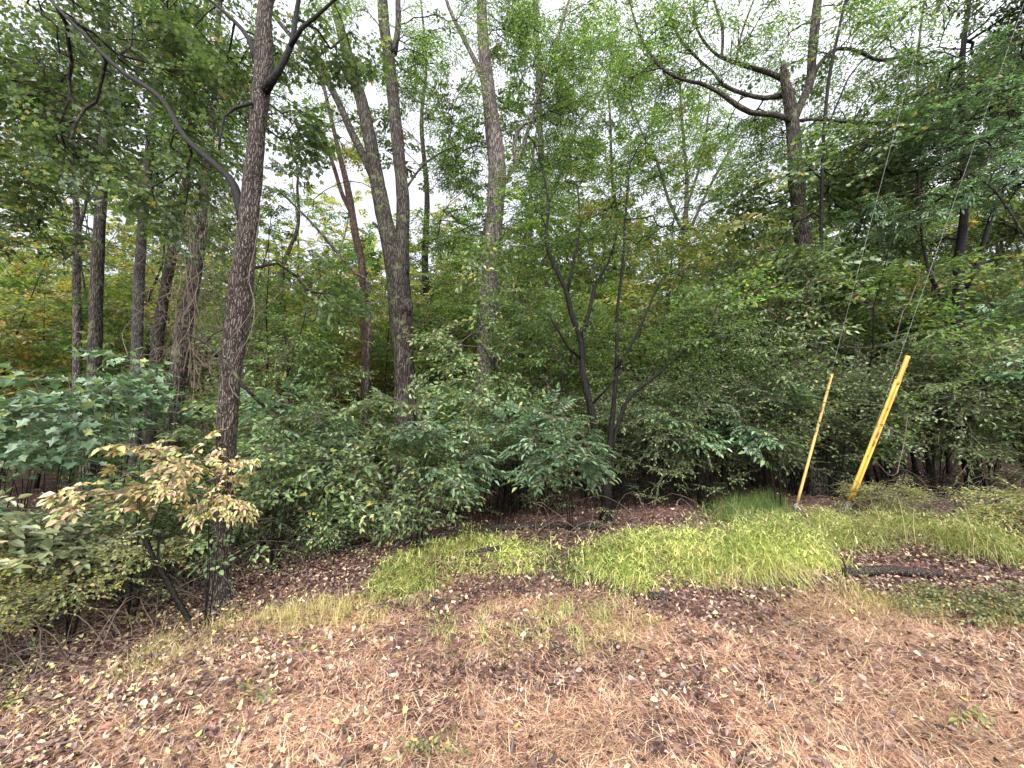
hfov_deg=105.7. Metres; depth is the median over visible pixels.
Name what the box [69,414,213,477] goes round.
understorey shrub
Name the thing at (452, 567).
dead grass
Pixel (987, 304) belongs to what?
young tree
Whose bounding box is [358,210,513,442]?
tree
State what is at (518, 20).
mottled tree
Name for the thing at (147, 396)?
leaf shrub
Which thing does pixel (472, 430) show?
understorey shrub
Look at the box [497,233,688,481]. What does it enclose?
young tree
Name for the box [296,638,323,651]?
seedling
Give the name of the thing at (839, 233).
young tree
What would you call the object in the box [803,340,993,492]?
dense bush
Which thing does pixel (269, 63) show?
flaky bark tree
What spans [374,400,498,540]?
ash like shrub
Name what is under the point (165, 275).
leaning tree
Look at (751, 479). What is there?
leafy sapling
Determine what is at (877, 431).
guy wire
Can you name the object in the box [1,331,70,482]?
young tree
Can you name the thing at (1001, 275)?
leafy sapling
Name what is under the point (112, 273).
distant wood
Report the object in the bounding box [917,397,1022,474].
understorey shrub
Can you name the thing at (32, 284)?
tree
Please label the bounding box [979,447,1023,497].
bush
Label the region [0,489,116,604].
pale leaf shrub
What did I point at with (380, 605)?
stick
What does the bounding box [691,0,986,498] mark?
thin dark tree
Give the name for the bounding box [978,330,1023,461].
dense bush
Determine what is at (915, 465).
slim sapling tree
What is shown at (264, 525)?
brushy bush
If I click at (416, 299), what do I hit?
young tree
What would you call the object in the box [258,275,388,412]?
young tree
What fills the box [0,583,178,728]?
bramble
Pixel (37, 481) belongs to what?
young tree
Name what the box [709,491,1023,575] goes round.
tall grass
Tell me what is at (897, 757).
dry straw
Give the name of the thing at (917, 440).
understorey shrub
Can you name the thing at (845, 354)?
young tree
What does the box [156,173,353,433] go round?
young tree
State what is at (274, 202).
tall tree
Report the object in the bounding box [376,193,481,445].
tall tree
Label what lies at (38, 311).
tree
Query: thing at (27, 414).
leaf shrub
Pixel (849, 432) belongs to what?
dense bush
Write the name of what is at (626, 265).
tree
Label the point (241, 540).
bush
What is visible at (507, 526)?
fallen log
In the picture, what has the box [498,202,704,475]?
young tree
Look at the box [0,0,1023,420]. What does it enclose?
sky
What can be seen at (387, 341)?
young tree
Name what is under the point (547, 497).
bramble
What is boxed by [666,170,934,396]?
young tree
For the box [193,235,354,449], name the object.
leafy sapling
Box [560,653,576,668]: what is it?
seedling
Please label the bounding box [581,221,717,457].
young tree
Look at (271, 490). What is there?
oval leaf shrub
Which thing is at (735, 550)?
grass mound
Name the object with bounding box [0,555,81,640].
leaf shrub
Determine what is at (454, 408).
understorey shrub
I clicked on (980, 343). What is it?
young tree
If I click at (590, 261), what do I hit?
young tree
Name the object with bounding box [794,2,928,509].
guy wire
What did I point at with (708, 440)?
understorey shrub
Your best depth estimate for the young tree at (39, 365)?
10.38 m
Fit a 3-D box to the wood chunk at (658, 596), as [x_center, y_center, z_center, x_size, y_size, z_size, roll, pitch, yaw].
[1.312,1.895,3.452,0.187,0.069,0.060,-2,-7,13]
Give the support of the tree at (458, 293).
on the ground at (448, 636)
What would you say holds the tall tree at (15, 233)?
on the ground at (448, 636)
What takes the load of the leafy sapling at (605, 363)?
on the ground at (448, 636)
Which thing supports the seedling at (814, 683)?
on the ground at (448, 636)
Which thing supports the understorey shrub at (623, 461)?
on the ground at (448, 636)
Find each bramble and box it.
[0,555,307,663]
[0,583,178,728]
[12,512,307,627]
[133,488,420,581]
[326,438,565,526]
[457,434,694,516]
[475,494,696,554]
[541,406,796,511]
[558,491,751,554]
[787,444,1023,506]
[788,469,1016,523]
[873,466,1023,516]
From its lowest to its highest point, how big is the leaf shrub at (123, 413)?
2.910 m
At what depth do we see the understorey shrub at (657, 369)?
7.33 m
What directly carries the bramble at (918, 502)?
on the ground at (448, 636)
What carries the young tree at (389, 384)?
on the ground at (448, 636)
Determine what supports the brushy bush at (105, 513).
on the ground at (448, 636)
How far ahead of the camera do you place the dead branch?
3.92 m
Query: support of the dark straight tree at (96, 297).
on the ground at (448, 636)
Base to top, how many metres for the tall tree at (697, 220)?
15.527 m
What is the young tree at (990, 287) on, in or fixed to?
on the ground at (448, 636)
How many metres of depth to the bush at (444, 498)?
4.36 m
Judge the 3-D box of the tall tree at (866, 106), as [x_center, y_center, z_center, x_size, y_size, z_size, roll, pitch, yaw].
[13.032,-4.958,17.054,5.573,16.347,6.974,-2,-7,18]
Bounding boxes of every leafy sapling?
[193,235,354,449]
[195,279,379,454]
[196,298,347,447]
[401,231,564,508]
[463,269,596,500]
[472,259,605,492]
[478,316,593,496]
[494,267,618,501]
[564,299,711,499]
[609,236,813,504]
[612,295,761,488]
[639,295,797,488]
[663,214,833,491]
[674,299,775,485]
[698,241,874,495]
[699,314,822,491]
[765,261,906,484]
[786,211,1023,494]
[909,264,1023,455]
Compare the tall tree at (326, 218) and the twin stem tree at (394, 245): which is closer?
the twin stem tree at (394, 245)
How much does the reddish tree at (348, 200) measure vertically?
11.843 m
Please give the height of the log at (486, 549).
0.088 m
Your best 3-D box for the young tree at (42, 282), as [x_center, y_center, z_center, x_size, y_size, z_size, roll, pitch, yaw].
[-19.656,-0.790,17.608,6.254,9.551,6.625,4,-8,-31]
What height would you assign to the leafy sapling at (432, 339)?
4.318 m
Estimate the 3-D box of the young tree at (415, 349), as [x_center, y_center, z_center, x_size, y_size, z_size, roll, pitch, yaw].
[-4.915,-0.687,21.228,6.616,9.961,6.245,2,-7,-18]
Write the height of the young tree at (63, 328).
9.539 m
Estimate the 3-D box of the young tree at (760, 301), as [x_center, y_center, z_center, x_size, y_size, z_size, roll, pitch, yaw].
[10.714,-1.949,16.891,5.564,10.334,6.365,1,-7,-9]
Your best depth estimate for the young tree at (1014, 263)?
9.98 m
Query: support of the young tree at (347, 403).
on the ground at (448, 636)
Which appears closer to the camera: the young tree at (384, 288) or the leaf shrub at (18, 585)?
the leaf shrub at (18, 585)
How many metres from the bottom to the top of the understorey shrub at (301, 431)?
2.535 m
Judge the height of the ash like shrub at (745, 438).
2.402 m
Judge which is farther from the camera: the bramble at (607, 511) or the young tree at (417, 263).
the young tree at (417, 263)
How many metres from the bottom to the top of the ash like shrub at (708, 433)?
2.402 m
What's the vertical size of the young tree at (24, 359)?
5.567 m
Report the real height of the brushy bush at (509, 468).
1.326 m
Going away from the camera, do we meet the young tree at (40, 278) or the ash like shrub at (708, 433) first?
the ash like shrub at (708, 433)
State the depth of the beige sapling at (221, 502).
3.45 m
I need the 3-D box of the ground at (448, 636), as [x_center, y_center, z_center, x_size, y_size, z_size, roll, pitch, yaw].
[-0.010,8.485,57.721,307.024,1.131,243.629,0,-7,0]
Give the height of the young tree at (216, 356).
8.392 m
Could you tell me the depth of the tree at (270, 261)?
13.57 m
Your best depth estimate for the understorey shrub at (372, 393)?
15.59 m
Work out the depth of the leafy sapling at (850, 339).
7.21 m
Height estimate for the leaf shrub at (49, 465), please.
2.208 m
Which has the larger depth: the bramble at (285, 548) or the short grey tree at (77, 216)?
the short grey tree at (77, 216)
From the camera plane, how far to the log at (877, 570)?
3.70 m
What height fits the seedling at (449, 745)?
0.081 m
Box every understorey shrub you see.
[0,423,44,485]
[0,423,108,511]
[11,426,142,489]
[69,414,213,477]
[104,386,296,465]
[240,384,338,451]
[258,402,360,474]
[278,402,395,483]
[300,375,395,442]
[371,377,527,478]
[419,386,553,472]
[447,366,591,483]
[546,368,641,488]
[576,347,726,487]
[667,419,737,469]
[805,407,987,477]
[886,405,1001,463]
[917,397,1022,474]
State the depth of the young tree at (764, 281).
11.26 m
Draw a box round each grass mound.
[352,518,561,609]
[546,502,875,602]
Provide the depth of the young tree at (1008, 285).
8.63 m
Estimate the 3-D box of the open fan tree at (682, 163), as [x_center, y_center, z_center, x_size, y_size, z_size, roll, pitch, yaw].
[6.114,-4.141,13.284,6.203,13.782,4.307,0,-7,0]
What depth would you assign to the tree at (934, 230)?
11.80 m
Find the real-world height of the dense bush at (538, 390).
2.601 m
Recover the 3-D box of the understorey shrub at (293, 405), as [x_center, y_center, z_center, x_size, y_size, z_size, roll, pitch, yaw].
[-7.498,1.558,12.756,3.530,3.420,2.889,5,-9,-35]
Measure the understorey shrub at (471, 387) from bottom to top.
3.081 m
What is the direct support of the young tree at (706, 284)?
on the ground at (448, 636)
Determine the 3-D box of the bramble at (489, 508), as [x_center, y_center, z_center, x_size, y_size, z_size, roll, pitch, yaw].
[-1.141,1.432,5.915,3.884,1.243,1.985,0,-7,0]
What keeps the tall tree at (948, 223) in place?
on the ground at (448, 636)
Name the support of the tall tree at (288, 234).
on the ground at (448, 636)
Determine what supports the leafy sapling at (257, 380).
on the ground at (448, 636)
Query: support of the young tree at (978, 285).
on the ground at (448, 636)
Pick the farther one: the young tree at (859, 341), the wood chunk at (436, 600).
the young tree at (859, 341)
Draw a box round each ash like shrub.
[209,366,368,514]
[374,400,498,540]
[463,396,560,523]
[497,382,621,536]
[630,365,734,507]
[697,359,833,506]
[953,344,1023,443]
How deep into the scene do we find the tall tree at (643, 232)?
19.11 m
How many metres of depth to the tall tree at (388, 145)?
14.93 m
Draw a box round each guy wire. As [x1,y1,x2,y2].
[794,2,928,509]
[843,7,1022,513]
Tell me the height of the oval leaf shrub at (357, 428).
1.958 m
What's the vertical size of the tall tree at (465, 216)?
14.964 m
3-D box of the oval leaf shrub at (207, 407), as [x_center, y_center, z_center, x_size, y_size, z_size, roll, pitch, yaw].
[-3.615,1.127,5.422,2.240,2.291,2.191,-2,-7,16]
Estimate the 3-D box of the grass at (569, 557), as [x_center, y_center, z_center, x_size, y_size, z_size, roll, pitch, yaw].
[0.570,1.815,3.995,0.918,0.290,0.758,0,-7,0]
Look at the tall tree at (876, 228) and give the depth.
23.88 m
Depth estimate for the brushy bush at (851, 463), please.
7.11 m
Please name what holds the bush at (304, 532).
on the ground at (448, 636)
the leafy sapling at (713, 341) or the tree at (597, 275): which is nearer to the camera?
the leafy sapling at (713, 341)
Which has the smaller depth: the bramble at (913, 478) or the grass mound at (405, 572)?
the grass mound at (405, 572)
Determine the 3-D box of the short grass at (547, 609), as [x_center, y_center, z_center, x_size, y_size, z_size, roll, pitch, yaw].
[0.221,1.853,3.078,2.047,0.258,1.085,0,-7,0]
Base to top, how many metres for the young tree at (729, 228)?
8.926 m
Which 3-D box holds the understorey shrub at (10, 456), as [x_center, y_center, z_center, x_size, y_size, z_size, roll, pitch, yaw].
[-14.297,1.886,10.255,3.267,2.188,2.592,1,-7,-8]
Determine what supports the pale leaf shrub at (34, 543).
on the ground at (448, 636)
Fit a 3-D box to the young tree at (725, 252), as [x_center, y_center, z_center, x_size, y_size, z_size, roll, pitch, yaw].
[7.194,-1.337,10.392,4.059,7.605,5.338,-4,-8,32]
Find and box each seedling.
[224,679,276,707]
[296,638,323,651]
[391,728,443,764]
[436,722,470,759]
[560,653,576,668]
[803,679,825,689]
[946,703,996,740]
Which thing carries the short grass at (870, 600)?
on the ground at (448, 636)
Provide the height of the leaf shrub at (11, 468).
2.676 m
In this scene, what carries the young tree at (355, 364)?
on the ground at (448, 636)
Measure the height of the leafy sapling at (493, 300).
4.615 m
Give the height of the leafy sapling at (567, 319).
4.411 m
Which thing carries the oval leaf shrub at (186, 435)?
on the ground at (448, 636)
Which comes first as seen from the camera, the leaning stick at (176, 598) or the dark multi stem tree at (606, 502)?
the leaning stick at (176, 598)
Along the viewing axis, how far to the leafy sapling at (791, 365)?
6.80 m
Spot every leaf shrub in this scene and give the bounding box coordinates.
[0,362,152,572]
[0,372,120,506]
[0,394,96,563]
[0,487,96,556]
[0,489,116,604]
[0,503,184,636]
[0,515,206,643]
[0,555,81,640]
[1,460,14,492]
[14,349,207,528]
[55,346,177,542]
[78,406,264,536]
[145,388,328,524]
[174,418,374,578]
[238,378,417,545]
[270,404,390,503]
[285,368,465,538]
[384,372,529,523]
[464,383,583,512]
[830,476,940,509]
[938,474,1023,524]
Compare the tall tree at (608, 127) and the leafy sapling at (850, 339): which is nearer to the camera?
the leafy sapling at (850, 339)
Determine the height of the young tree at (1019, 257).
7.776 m
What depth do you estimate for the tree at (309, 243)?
17.14 m
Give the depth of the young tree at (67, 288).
12.17 m
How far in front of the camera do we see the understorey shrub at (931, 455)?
8.81 m
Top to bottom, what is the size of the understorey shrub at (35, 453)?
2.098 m
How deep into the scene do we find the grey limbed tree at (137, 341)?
7.79 m
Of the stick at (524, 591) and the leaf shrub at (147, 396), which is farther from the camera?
the leaf shrub at (147, 396)
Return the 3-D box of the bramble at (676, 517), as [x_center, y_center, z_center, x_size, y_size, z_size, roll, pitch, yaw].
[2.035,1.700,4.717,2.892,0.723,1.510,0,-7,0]
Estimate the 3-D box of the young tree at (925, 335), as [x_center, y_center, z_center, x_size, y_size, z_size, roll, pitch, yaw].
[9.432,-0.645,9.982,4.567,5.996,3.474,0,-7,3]
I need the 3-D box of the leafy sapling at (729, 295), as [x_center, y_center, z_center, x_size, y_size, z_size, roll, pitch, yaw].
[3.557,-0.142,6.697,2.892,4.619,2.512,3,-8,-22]
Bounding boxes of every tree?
[0,0,273,485]
[0,0,286,513]
[0,0,396,609]
[0,110,136,470]
[0,120,156,499]
[0,138,90,374]
[0,189,220,489]
[0,200,182,394]
[0,211,32,274]
[0,213,131,470]
[0,238,165,384]
[0,256,144,400]
[0,262,127,488]
[0,271,67,364]
[0,279,169,421]
[0,301,70,426]
[0,336,61,418]
[1,253,113,357]
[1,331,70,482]
[2,259,121,409]
[9,207,130,455]
[12,179,229,412]
[22,157,217,290]
[25,267,214,475]
[33,278,214,472]
[38,268,259,418]
[40,271,209,409]
[69,195,257,388]
[70,193,273,465]
[79,0,295,532]
[95,0,324,482]
[104,254,267,443]
[122,216,352,455]
[128,123,287,456]
[144,221,365,431]
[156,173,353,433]
[184,341,276,419]
[188,281,301,414]
[196,225,326,402]
[224,105,395,474]
[230,185,363,405]
[249,288,391,434]
[251,0,495,504]
[257,294,323,390]
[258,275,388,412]
[268,273,414,421]
[278,265,393,426]
[280,174,383,408]
[283,60,384,485]
[289,276,438,422]
[291,0,546,465]
[326,256,453,476]
[332,220,458,465]
[336,237,418,464]
[350,259,503,456]
[356,293,500,469]
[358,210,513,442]
[370,281,458,413]
[373,247,499,399]
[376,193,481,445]
[378,0,638,492]
[387,206,508,416]
[411,288,516,419]
[421,163,622,482]
[422,105,540,464]
[427,218,535,382]
[432,249,609,395]
[434,227,569,381]
[450,8,603,455]
[482,83,779,522]
[495,171,629,456]
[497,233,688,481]
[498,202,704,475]
[502,154,670,365]
[509,42,662,453]
[510,177,674,380]
[518,0,675,468]
[553,217,629,347]
[556,103,825,481]
[558,115,693,444]
[571,275,712,477]
[574,223,679,387]
[577,0,960,496]
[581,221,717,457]
[594,219,779,465]
[602,78,770,455]
[602,287,692,381]
[610,215,762,463]
[661,170,736,450]
[664,222,865,466]
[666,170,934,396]
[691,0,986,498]
[691,223,791,454]
[691,263,898,474]
[700,187,858,471]
[717,179,910,355]
[722,82,913,259]
[748,110,976,458]
[762,280,904,463]
[765,145,991,459]
[769,268,1004,470]
[774,248,980,469]
[806,0,1023,499]
[813,148,1023,474]
[824,184,951,365]
[825,0,985,475]
[833,284,1022,471]
[840,0,1023,340]
[844,79,1006,459]
[852,236,1023,474]
[859,126,1023,456]
[865,216,1013,451]
[866,157,1023,337]
[879,228,1003,330]
[890,289,1023,466]
[896,269,1022,463]
[897,57,1016,310]
[971,259,1023,335]
[972,232,1022,313]
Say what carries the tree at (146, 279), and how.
on the ground at (448, 636)
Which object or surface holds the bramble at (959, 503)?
on the ground at (448, 636)
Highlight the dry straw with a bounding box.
[0,567,1023,767]
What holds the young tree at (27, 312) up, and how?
on the ground at (448, 636)
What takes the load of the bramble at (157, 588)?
on the ground at (448, 636)
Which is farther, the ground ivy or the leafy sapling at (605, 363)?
the leafy sapling at (605, 363)
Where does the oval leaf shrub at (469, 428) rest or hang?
on the ground at (448, 636)
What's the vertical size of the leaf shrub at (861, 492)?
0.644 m
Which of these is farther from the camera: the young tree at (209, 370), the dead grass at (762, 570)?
the young tree at (209, 370)
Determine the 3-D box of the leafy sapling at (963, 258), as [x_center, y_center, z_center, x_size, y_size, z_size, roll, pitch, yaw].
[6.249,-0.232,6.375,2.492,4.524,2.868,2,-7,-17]
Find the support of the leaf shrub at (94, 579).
on the ground at (448, 636)
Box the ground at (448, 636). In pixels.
[0,442,1023,767]
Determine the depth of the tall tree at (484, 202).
16.03 m
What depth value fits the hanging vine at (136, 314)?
5.35 m
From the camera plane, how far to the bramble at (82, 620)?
3.37 m
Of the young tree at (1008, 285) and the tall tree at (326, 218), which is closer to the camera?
the young tree at (1008, 285)
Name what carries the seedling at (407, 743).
on the ground at (448, 636)
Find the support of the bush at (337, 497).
on the ground at (448, 636)
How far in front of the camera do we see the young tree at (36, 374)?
10.31 m
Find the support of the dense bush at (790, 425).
on the ground at (448, 636)
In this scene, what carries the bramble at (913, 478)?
on the ground at (448, 636)
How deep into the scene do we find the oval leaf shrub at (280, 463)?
4.66 m
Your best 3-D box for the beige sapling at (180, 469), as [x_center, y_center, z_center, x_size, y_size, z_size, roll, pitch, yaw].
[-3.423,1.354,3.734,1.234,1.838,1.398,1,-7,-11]
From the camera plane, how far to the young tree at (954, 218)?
13.76 m
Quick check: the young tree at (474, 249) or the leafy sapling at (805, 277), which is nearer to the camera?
the leafy sapling at (805, 277)
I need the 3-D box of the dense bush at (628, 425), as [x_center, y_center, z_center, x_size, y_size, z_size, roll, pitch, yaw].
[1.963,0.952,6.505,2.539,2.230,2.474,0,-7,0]
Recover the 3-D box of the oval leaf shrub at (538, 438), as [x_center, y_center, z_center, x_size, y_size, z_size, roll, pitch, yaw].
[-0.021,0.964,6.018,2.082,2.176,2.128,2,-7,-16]
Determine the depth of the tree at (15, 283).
13.46 m
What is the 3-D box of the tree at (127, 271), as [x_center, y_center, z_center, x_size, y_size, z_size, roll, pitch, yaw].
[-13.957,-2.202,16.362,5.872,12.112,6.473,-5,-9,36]
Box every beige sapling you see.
[36,429,227,623]
[145,447,263,627]
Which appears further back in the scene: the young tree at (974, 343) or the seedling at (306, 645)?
the young tree at (974, 343)
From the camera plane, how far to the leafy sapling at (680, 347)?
7.33 m
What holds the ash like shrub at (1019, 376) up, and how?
on the ground at (448, 636)
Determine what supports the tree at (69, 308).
on the ground at (448, 636)
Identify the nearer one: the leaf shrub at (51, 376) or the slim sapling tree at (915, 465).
the leaf shrub at (51, 376)
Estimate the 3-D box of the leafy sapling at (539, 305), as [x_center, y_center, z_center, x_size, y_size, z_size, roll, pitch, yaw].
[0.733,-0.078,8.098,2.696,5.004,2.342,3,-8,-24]
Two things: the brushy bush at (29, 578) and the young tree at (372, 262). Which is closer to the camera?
the brushy bush at (29, 578)
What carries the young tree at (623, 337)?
on the ground at (448, 636)
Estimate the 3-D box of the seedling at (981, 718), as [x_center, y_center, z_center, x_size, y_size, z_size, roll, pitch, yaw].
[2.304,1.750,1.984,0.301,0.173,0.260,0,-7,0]
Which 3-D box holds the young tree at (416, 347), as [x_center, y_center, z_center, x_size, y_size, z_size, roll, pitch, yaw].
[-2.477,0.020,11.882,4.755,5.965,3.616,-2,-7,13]
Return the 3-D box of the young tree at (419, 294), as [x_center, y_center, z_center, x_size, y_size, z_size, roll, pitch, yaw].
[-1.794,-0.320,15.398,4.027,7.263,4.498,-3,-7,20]
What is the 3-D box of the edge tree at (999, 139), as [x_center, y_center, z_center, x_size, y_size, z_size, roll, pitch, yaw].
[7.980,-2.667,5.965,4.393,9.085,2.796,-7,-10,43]
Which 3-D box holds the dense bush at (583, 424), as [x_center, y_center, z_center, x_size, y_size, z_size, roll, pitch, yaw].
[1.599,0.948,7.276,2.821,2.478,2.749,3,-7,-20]
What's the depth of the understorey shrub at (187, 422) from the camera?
9.27 m
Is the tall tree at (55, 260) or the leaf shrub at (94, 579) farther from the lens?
the tall tree at (55, 260)
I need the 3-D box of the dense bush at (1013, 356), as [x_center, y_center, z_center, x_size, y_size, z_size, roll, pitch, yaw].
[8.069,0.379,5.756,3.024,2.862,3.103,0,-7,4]
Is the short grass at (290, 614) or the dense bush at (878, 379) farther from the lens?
the dense bush at (878, 379)
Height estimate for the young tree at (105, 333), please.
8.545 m
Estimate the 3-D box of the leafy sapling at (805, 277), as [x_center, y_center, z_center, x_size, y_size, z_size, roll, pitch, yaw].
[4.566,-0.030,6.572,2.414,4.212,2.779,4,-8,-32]
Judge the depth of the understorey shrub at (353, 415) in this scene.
9.24 m
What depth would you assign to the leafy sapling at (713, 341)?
7.51 m
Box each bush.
[0,497,177,631]
[7,482,212,595]
[78,457,255,599]
[128,464,304,576]
[180,442,343,548]
[196,498,292,554]
[207,471,377,562]
[277,461,388,539]
[293,498,383,556]
[345,480,436,524]
[348,451,483,549]
[454,432,555,508]
[468,364,610,497]
[526,373,648,499]
[553,372,714,504]
[623,364,774,498]
[660,354,865,497]
[723,357,895,495]
[753,365,954,498]
[774,424,908,489]
[796,336,1023,497]
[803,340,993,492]
[876,322,1023,492]
[899,329,1023,467]
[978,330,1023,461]
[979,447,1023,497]
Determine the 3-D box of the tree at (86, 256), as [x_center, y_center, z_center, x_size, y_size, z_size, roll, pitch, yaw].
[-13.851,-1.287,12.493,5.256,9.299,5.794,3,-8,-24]
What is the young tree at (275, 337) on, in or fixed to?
on the ground at (448, 636)
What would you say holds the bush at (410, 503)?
on the ground at (448, 636)
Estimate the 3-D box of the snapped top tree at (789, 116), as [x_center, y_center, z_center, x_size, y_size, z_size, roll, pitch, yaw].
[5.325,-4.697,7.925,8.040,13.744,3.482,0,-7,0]
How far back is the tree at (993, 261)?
14.98 m
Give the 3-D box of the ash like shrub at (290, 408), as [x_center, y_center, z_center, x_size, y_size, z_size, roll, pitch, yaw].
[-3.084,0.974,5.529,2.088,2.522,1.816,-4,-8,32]
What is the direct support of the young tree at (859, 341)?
on the ground at (448, 636)
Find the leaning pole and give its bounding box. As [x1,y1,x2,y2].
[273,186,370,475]
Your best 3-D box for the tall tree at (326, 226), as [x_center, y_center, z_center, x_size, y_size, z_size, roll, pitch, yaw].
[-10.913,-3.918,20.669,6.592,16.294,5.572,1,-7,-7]
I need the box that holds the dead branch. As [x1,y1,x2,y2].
[185,329,265,407]
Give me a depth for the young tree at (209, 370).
17.61 m
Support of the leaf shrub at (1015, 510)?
on the ground at (448, 636)
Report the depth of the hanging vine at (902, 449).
5.52 m
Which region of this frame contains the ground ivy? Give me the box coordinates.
[854,569,1023,629]
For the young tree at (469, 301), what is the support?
on the ground at (448, 636)
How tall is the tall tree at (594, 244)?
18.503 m
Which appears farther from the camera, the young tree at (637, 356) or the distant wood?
the distant wood
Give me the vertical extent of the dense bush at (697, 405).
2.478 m
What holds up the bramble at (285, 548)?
on the ground at (448, 636)
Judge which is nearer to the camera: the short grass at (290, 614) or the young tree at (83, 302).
the short grass at (290, 614)
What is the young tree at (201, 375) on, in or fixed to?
on the ground at (448, 636)
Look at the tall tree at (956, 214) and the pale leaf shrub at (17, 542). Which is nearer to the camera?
the pale leaf shrub at (17, 542)
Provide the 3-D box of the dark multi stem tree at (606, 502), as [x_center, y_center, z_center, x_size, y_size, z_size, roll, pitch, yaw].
[1.631,-1.239,6.027,4.337,6.678,2.793,0,-7,0]
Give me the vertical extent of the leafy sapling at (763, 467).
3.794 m
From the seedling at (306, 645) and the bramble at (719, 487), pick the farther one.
the bramble at (719, 487)
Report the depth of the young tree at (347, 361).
12.55 m
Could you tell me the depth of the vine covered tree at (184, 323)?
6.29 m
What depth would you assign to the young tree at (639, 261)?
13.38 m
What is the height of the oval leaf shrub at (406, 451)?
2.291 m
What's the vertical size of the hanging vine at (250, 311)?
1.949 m
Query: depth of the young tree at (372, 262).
15.91 m
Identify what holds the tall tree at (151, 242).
on the ground at (448, 636)
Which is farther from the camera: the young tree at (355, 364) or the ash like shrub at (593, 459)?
the young tree at (355, 364)
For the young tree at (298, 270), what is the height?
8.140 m
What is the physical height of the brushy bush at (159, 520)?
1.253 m
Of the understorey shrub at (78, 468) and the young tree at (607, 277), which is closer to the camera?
the understorey shrub at (78, 468)
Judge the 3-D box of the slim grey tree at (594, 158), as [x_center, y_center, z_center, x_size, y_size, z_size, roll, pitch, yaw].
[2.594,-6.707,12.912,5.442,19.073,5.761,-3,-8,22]
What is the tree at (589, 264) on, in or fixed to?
on the ground at (448, 636)
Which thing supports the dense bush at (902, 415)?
on the ground at (448, 636)
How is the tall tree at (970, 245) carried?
on the ground at (448, 636)
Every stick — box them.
[141,533,191,621]
[347,601,394,609]
[516,588,537,597]
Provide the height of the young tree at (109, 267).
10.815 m
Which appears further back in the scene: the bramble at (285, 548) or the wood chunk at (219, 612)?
the bramble at (285, 548)
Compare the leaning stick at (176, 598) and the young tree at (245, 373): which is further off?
the young tree at (245, 373)
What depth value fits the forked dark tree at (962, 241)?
7.06 m
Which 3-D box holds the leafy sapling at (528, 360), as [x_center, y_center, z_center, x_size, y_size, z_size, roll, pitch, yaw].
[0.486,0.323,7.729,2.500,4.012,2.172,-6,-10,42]
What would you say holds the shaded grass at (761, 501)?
on the ground at (448, 636)
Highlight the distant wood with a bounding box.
[0,244,1019,457]
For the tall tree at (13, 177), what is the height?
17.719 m
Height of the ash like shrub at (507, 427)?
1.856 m
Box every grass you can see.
[85,586,463,687]
[355,536,534,604]
[413,588,677,666]
[524,542,606,584]
[675,533,862,596]
[686,481,806,530]
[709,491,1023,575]
[731,571,1022,636]
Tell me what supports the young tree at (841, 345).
on the ground at (448, 636)
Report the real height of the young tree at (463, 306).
7.460 m
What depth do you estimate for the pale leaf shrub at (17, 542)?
3.22 m
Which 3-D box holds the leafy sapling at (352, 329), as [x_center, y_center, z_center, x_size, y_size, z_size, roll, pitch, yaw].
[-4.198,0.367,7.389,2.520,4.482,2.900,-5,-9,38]
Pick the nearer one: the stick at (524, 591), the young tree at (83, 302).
the stick at (524, 591)
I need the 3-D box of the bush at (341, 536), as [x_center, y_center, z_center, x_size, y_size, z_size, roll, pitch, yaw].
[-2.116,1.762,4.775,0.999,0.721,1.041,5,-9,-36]
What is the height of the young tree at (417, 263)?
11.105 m
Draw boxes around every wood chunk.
[201,609,235,616]
[431,597,443,604]
[648,591,670,600]
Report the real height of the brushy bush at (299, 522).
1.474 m
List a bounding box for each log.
[398,521,604,546]
[465,545,501,556]
[840,558,944,577]
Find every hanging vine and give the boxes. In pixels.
[122,292,176,354]
[213,213,306,397]
[872,416,907,475]
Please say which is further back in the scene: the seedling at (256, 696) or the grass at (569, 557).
the grass at (569, 557)
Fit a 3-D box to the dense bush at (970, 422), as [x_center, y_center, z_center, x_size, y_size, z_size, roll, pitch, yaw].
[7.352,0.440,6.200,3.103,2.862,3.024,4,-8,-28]
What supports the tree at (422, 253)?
on the ground at (448, 636)
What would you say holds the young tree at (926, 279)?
on the ground at (448, 636)

